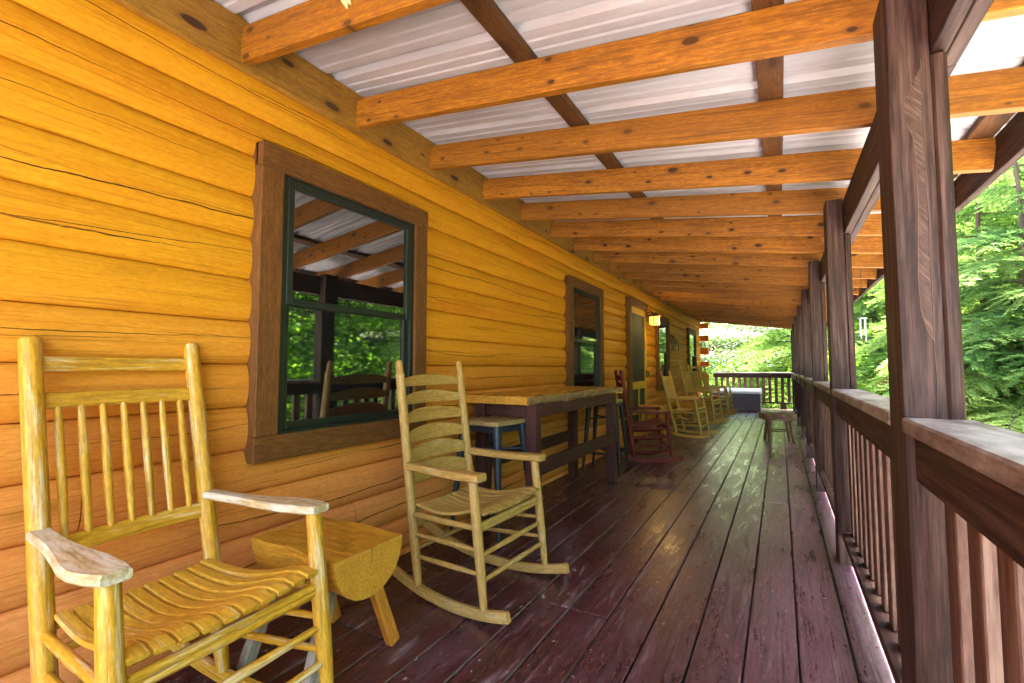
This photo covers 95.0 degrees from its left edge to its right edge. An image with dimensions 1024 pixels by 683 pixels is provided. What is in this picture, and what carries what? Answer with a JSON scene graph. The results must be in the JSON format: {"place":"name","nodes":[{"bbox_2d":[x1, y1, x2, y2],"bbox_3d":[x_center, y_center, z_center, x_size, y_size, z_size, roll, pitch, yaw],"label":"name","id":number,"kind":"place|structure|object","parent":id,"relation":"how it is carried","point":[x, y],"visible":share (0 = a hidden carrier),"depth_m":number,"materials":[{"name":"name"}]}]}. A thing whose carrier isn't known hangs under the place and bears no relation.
{"place":"outdoors","nodes":[
{"label":"outdoors","id":0,"kind":"place"},
{"bbox_2d":[704,305,884,408],"bbox_3d":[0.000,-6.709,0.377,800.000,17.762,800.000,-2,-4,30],"label":"ground","id":1,"kind":"structure","parent":0,"point":[745,363],"depth_m":28.16,"materials":[{"name":"green plant"}]},
{"bbox_2d":[0,0,709,682],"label":"log cabin","id":2,"kind":"object","parent":1,"relation":"on","point":[302,276],"visible":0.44,"depth_m":1.97,"materials":[{"name":"brown wood"}]},
{"bbox_2d":[242,140,427,464],"bbox_3d":[-0.840,-0.152,2.474,0.099,1.379,1.095,-2,-4,30],"label":"window","id":3,"kind":"structure","parent":2,"relation":"in","point":[323,238],"depth_m":2.32,"materials":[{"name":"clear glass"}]},
{"bbox_2d":[111,0,1023,328],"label":"porch roof","id":4,"kind":"structure","parent":2,"relation":"attached to","point":[699,160],"depth_m":2.20,"materials":[{"name":"brown wood"}]},
{"bbox_2d":[341,0,351,8],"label":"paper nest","id":5,"kind":"object","parent":4,"relation":"attached to","point":[345,3],"visible":1,"depth_m":1.63,"materials":[{"name":"yellow paper"}]},
{"bbox_2d":[858,269,866,343],"bbox_3d":[3.325,-0.338,4.461,0.072,0.716,0.072,-2,-4,30],"label":"wind chime","id":6,"kind":"object","parent":4,"relation":"hanging from","point":[860,328],"visible":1,"depth_m":4.45,"materials":[{"name":"metal"}]},
{"bbox_2d":[563,275,604,386],"bbox_3d":[0.839,0.013,5.410,0.099,1.379,1.103,-2,-4,30],"label":"window","id":7,"kind":"structure","parent":2,"relation":"in","point":[584,301],"depth_m":5.36,"materials":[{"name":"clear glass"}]},
{"bbox_2d":[632,306,648,435],"bbox_3d":[1.999,0.478,7.346,0.077,2.010,0.969,-2,-4,30],"label":"screen door","id":8,"kind":"structure","parent":2,"relation":"in","point":[639,351],"depth_m":7.42,"materials":[{"name":"yellow wood"}]},
{"bbox_2d":[646,311,661,325],"bbox_3d":[2.349,-0.386,7.824,0.248,0.240,0.196,-2,-4,30],"label":"wall lamp","id":9,"kind":"object","parent":2,"relation":"attached to","point":[654,319],"visible":1,"depth_m":7.76,"materials":[{"name":"yellow glass"}]},
{"bbox_2d":[654,316,669,390],"bbox_3d":[2.856,0.220,8.939,0.099,1.395,1.053,-2,-4,30],"label":"window","id":10,"kind":"structure","parent":2,"relation":"in","point":[662,332],"depth_m":8.91,"materials":[{"name":"clear glass"}]},
{"bbox_2d":[670,334,678,349],"bbox_3d":[3.425,0.029,9.919,0.016,0.317,1.016,-2,-4,30],"label":"wire wall art","id":11,"kind":"object","parent":2,"relation":"attached to","point":[674,343],"visible":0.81,"depth_m":9.86,"materials":[{"name":"black metal"}]},
{"bbox_2d":[686,328,696,380],"bbox_3d":[4.540,0.381,11.885,0.099,1.385,1.158,-2,-4,30],"label":"window","id":12,"kind":"structure","parent":2,"relation":"in","point":[691,334],"depth_m":11.88,"materials":[{"name":"clear glass"}]},
{"bbox_2d":[742,423,858,682],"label":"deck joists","id":13,"kind":"object","parent":2,"relation":"attached to","point":[793,582],"depth_m":2.36,"materials":[{"name":"brown wood"}]},
{"bbox_2d":[156,408,894,682],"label":"deck floor","id":14,"kind":"structure","parent":13,"relation":"on","point":[656,584],"depth_m":2.27,"materials":[{"name":"brown wood"}]},
{"bbox_2d":[17,335,333,682],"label":"rocking chair","id":15,"kind":"object","parent":14,"relation":"on","point":[110,633],"visible":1,"depth_m":1.39,"materials":[{"name":"yellow wood"}]},
{"bbox_2d":[236,516,401,682],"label":"half log table","id":16,"kind":"object","parent":14,"relation":"on","point":[361,561],"visible":0.66,"depth_m":1.73,"materials":[{"name":"yellow wood"}]},
{"bbox_2d":[392,360,569,624],"bbox_3d":[-0.265,0.668,2.460,0.958,1.140,0.622,-2,-4,32],"label":"rocking chair","id":17,"kind":"object","parent":14,"relation":"on","point":[474,500],"visible":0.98,"depth_m":2.38,"materials":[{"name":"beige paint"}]},
{"bbox_2d":[449,416,525,550],"bbox_3d":[-0.125,0.899,3.135,0.426,0.759,0.426,-2,-4,36],"label":"bar stool","id":18,"kind":"object","parent":14,"relation":"on","point":[495,427],"visible":0.49,"depth_m":3.05,"materials":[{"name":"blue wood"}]},
{"bbox_2d":[466,386,622,533],"bbox_3d":[0.384,0.859,3.907,0.603,0.920,1.860,-2,-4,30],"label":"bar table","id":19,"kind":"object","parent":14,"relation":"on","point":[532,406],"visible":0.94,"depth_m":3.44,"materials":[{"name":"brown wood"}]},
{"bbox_2d":[582,399,629,474],"bbox_3d":[1.018,1.010,5.104,0.426,0.759,0.426,-2,-4,26],"label":"bar stool","id":20,"kind":"object","parent":14,"relation":"on","point":[619,403],"visible":0.67,"depth_m":5.05,"materials":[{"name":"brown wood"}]},
{"bbox_2d":[600,370,683,462],"bbox_3d":[1.521,0.886,5.740,0.957,1.075,0.655,0,-3,6],"label":"rocking chair","id":21,"kind":"object","parent":14,"relation":"on","point":[658,422],"visible":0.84,"depth_m":5.49,"materials":[{"name":"red paint"}]},
{"bbox_2d":[638,404,666,442],"bbox_3d":[2.142,1.237,7.125,0.360,0.536,0.439,-2,-4,30],"label":"half log table","id":22,"kind":"object","parent":14,"relation":"on","point":[662,408],"visible":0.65,"depth_m":7.08,"materials":[{"name":"orange wood"}]},
{"bbox_2d":[670,402,694,427],"bbox_3d":[3.203,1.373,8.817,0.440,0.457,0.438,-2,-4,30],"label":"half log table","id":23,"kind":"object","parent":14,"relation":"on","point":[683,405],"visible":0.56,"depth_m":8.72,"materials":[{"name":"brown wood"}]},
{"bbox_2d":[653,371,717,437],"bbox_3d":[2.821,1.009,7.718,0.923,1.052,0.652,-2,-4,34],"label":"rocking chair","id":24,"kind":"object","parent":14,"relation":"on","point":[669,388],"visible":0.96,"depth_m":7.68,"materials":[{"name":"brown wood"}]},
{"bbox_2d":[676,364,728,423],"bbox_3d":[3.836,1.055,9.598,0.978,1.170,0.647,-2,-4,38],"label":"rocking chair","id":25,"kind":"object","parent":14,"relation":"on","point":[688,385],"visible":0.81,"depth_m":9.58,"materials":[{"name":"brown wood"}]},
{"bbox_2d":[689,365,734,417],"bbox_3d":[4.482,1.119,10.738,0.978,1.170,0.647,-3,-4,39],"label":"rocking chair","id":26,"kind":"object","parent":14,"relation":"on","point":[697,380],"visible":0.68,"depth_m":10.73,"materials":[{"name":"brown wood"}]},
{"bbox_2d":[699,365,738,412],"bbox_3d":[5.068,1.173,11.700,0.978,1.170,0.647,-2,-4,33],"label":"rocking chair","id":27,"kind":"object","parent":14,"relation":"on","point":[704,376],"visible":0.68,"depth_m":11.65,"materials":[{"name":"brown wood"}]},
{"bbox_2d":[709,388,761,410],"bbox_3d":[5.968,1.520,12.510,1.200,0.560,0.940,-2,-4,30],"label":"hot tub","id":28,"kind":"object","parent":14,"relation":"on","point":[746,399],"visible":0.63,"depth_m":12.02,"materials":[{"name":"plastic"}]},
{"bbox_2d":[713,372,792,408],"bbox_3d":[6.582,1.335,12.898,1.920,0.978,0.135,-2,-4,30],"label":"porch railing","id":29,"kind":"object","parent":14,"relation":"on","point":[757,376],"visible":0.62,"depth_m":12.73,"materials":[{"name":"brown wood"}]},
{"bbox_2d":[759,412,796,443],"bbox_3d":[3.972,1.286,6.993,0.489,0.423,0.410,-1,-3,18],"label":"slab stool","id":30,"kind":"object","parent":14,"relation":"on","point":[787,418],"visible":1,"depth_m":6.89,"materials":[{"name":"brown wood"}]},
{"bbox_2d":[701,346,758,395],"bbox_3d":[8.102,1.767,20.553,6.255,4.491,5.682,1,-3,-9],"label":"shrub","id":31,"kind":"object","parent":1,"relation":"on","point":[720,364],"visible":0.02,"depth_m":20.51,"materials":[{"name":"green plant"}]},
{"bbox_2d":[702,322,774,370],"bbox_3d":[8.281,-1.339,23.785,10.261,8.953,11.101,-1,-3,21],"label":"beech tree","id":32,"kind":"object","parent":1,"relation":"on","point":[724,345],"depth_m":21.72,"materials":[{"name":"green plant"}]},
{"bbox_2d":[700,332,783,408],"bbox_3d":[8.023,1.838,17.480,5.267,4.163,5.799,1,-3,-17],"label":"shrub","id":33,"kind":"object","parent":1,"relation":"on","point":[710,380],"visible":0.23,"depth_m":16.71,"materials":[{"name":"green plant"}]},
{"bbox_2d":[699,322,788,394],"bbox_3d":[7.933,0.463,19.494,9.040,5.416,9.249,-2,-4,30],"label":"flowering tree","id":34,"kind":"object","parent":1,"relation":"on","point":[725,337],"visible":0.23,"depth_m":18.29,"materials":[{"name":"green plant"}]},
{"bbox_2d":[705,329,788,367],"bbox_3d":[12.369,-2.077,25.400,10.163,8.405,11.217,-2,-4,38],"label":"maple tree","id":35,"kind":"object","parent":1,"relation":"on","point":[737,346],"visible":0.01,"depth_m":25.01,"materials":[{"name":"green plant"}]},
{"bbox_2d":[719,345,792,408],"bbox_3d":[9.393,1.901,17.110,4.734,3.742,5.212,1,-3,-10],"label":"shrub","id":36,"kind":"object","parent":1,"relation":"on","point":[761,378],"visible":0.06,"depth_m":17.57,"materials":[{"name":"green plant"}]},
{"bbox_2d":[701,322,862,397],"bbox_3d":[10.583,0.067,20.629,10.174,5.958,9.944,1,-3,-18],"label":"flowering tree","id":37,"kind":"object","parent":1,"relation":"on","point":[728,326],"visible":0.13,"depth_m":19.83,"materials":[{"name":"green plant"}]},
{"bbox_2d":[720,328,863,408],"bbox_3d":[9.350,-0.575,15.629,5.676,7.230,5.070,1,-3,-16],"label":"spruce tree","id":38,"kind":"object","parent":1,"relation":"on","point":[775,345],"visible":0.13,"depth_m":15.46,"materials":[{"name":"green plant"}]},
{"bbox_2d":[790,330,794,410],"bbox_3d":[7.288,1.239,12.085,0.116,3.083,0.165,-2,-4,30],"label":"porch post","id":39,"kind":"object","parent":1,"relation":"on","point":[792,369],"visible":0.12,"depth_m":12.07,"materials":[{"name":"brown wood"}]},
{"bbox_2d":[792,324,796,413],"bbox_3d":[6.396,1.151,10.524,0.116,3.083,0.165,-2,-4,30],"label":"porch post","id":40,"kind":"object","parent":1,"relation":"on","point":[794,371],"visible":0.13,"depth_m":10.51,"materials":[{"name":"brown wood"}]},
{"bbox_2d":[794,316,800,425],"bbox_3d":[5.504,1.063,8.963,0.116,3.083,0.165,-2,-4,30],"label":"porch post","id":41,"kind":"object","parent":1,"relation":"on","point":[797,369],"visible":0.17,"depth_m":8.95,"materials":[{"name":"brown wood"}]},
{"bbox_2d":[724,327,870,382],"bbox_3d":[12.956,-1.023,22.343,5.965,9.973,6.589,2,-4,-36],"label":"hemlock tree","id":42,"kind":"object","parent":1,"relation":"on","point":[766,356],"visible":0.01,"depth_m":21.75,"materials":[{"name":"green plant"}]},
{"bbox_2d":[797,306,805,438],"bbox_3d":[4.612,0.976,7.402,0.116,3.083,0.165,-2,-4,30],"label":"porch post","id":43,"kind":"object","parent":1,"relation":"on","point":[800,361],"visible":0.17,"depth_m":7.38,"materials":[{"name":"brown wood"}]},
{"bbox_2d":[799,376,805,436],"bbox_3d":[4.170,0.911,6.621,0.135,0.835,1.635,-2,-4,30],"label":"porch railing","id":44,"kind":"object","parent":43,"relation":"attached to","point":[802,384],"visible":0.07,"depth_m":6.82,"materials":[{"name":"brown wood"}]},
{"bbox_2d":[801,289,812,457],"bbox_3d":[3.720,0.888,5.842,0.116,3.083,0.165,-2,-4,30],"label":"porch post","id":45,"kind":"object","parent":1,"relation":"on","point":[806,337],"visible":0.3,"depth_m":5.82,"materials":[{"name":"brown wood"}]},
{"bbox_2d":[808,260,828,491],"bbox_3d":[2.828,0.800,4.281,0.116,3.083,0.165,-2,-4,30],"label":"porch post","id":46,"kind":"object","parent":1,"relation":"on","point":[818,332],"visible":0.47,"depth_m":4.25,"materials":[{"name":"brown wood"}]},
{"bbox_2d":[804,378,814,461],"bbox_3d":[3.278,0.823,5.060,0.135,0.835,1.635,-2,-4,30],"label":"porch railing","id":47,"kind":"object","parent":46,"relation":"attached to","point":[810,390],"visible":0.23,"depth_m":5.42,"materials":[{"name":"brown wood"}]},
{"bbox_2d":[763,333,888,406],"bbox_3d":[10.221,1.705,13.973,5.534,3.973,5.027,-1,-3,15],"label":"shrub","id":48,"kind":"object","parent":1,"relation":"on","point":[857,374],"visible":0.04,"depth_m":13.52,"materials":[{"name":"green plant"}]},
{"bbox_2d":[823,198,856,565],"bbox_3d":[1.935,0.712,2.720,0.116,3.083,0.165,-2,-4,30],"label":"porch post","id":49,"kind":"object","parent":1,"relation":"on","point":[840,313],"visible":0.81,"depth_m":2.69,"materials":[{"name":"brown wood"}]},
{"bbox_2d":[813,381,834,516],"bbox_3d":[2.386,0.735,3.499,0.135,0.835,1.635,-2,-4,30],"label":"porch railing","id":50,"kind":"object","parent":49,"relation":"attached to","point":[823,397],"visible":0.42,"depth_m":3.71,"materials":[{"name":"brown wood"}]},
{"bbox_2d":[828,278,888,394],"bbox_3d":[11.682,-0.142,14.857,4.880,8.160,5.391,-2,-4,29],"label":"hemlock tree","id":51,"kind":"object","parent":1,"relation":"on","point":[867,313],"visible":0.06,"depth_m":14.55,"materials":[{"name":"green plant"}]},
{"bbox_2d":[854,282,885,349],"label":"spruce tree","id":52,"kind":"object","parent":1,"relation":"on","point":[876,334],"depth_m":21.49,"materials":[{"name":"green plant"}]},
{"bbox_2d":[855,344,887,394],"bbox_3d":[11.667,1.619,13.503,5.798,4.163,5.267,0,-3,8],"label":"shrub","id":53,"kind":"object","parent":1,"relation":"on","point":[873,374],"depth_m":13.45,"materials":[{"name":"green plant"}]},
{"bbox_2d":[779,227,1002,389],"bbox_3d":[14.627,-1.139,16.541,11.217,8.405,10.163,2,-4,-29],"label":"maple tree","id":54,"kind":"object","parent":1,"relation":"on","point":[857,329],"visible":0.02,"depth_m":16.40,"materials":[{"name":"green plant"}]},
{"bbox_2d":[873,0,966,682],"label":"porch post","id":55,"kind":"object","parent":1,"relation":"on","point":[923,310],"visible":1,"depth_m":1.14,"materials":[{"name":"brown wood"}]},
{"bbox_2d":[832,389,901,682],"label":"porch railing","id":56,"kind":"object","parent":55,"relation":"attached to","point":[869,539],"visible":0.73,"depth_m":1.84,"materials":[{"name":"brown wood"}]},
{"bbox_2d":[902,418,1023,682],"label":"porch railing","id":57,"kind":"object","parent":55,"relation":"attached to","point":[970,474],"visible":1,"depth_m":0.86,"materials":[{"name":"brown wood"}]},
{"bbox_2d":[856,359,1020,429],"bbox_3d":[8.739,1.559,8.572,4.828,3.466,4.385,0,-3,-1],"label":"shrub","id":58,"kind":"object","parent":1,"relation":"on","point":[875,376],"depth_m":8.98,"materials":[{"name":"green plant"}]},
{"bbox_2d":[855,156,1023,430],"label":"spruce tree","id":59,"kind":"object","parent":1,"relation":"on","point":[977,217],"visible":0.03,"depth_m":8.55,"materials":[{"name":"green plant"}]},
{"bbox_2d":[855,172,1023,394],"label":"spruce tree","id":60,"kind":"object","parent":1,"relation":"on","point":[960,233],"visible":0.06,"depth_m":11.75,"materials":[{"name":"green plant"}]},
{"bbox_2d":[856,159,1023,377],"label":"spruce tree","id":61,"kind":"object","parent":1,"relation":"on","point":[1021,174],"visible":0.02,"depth_m":12.59,"materials":[{"name":"green plant"}]},
{"bbox_2d":[876,161,1023,433],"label":"hemlock tree","id":62,"kind":"object","parent":1,"relation":"on","point":[994,374],"visible":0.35,"depth_m":6.82,"materials":[{"name":"green plant"}]},
{"bbox_2d":[884,157,1023,431],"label":"hemlock tree","id":63,"kind":"object","parent":1,"relation":"on","point":[1014,397],"visible":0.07,"depth_m":7.54,"materials":[{"name":"green plant"}]}
]}

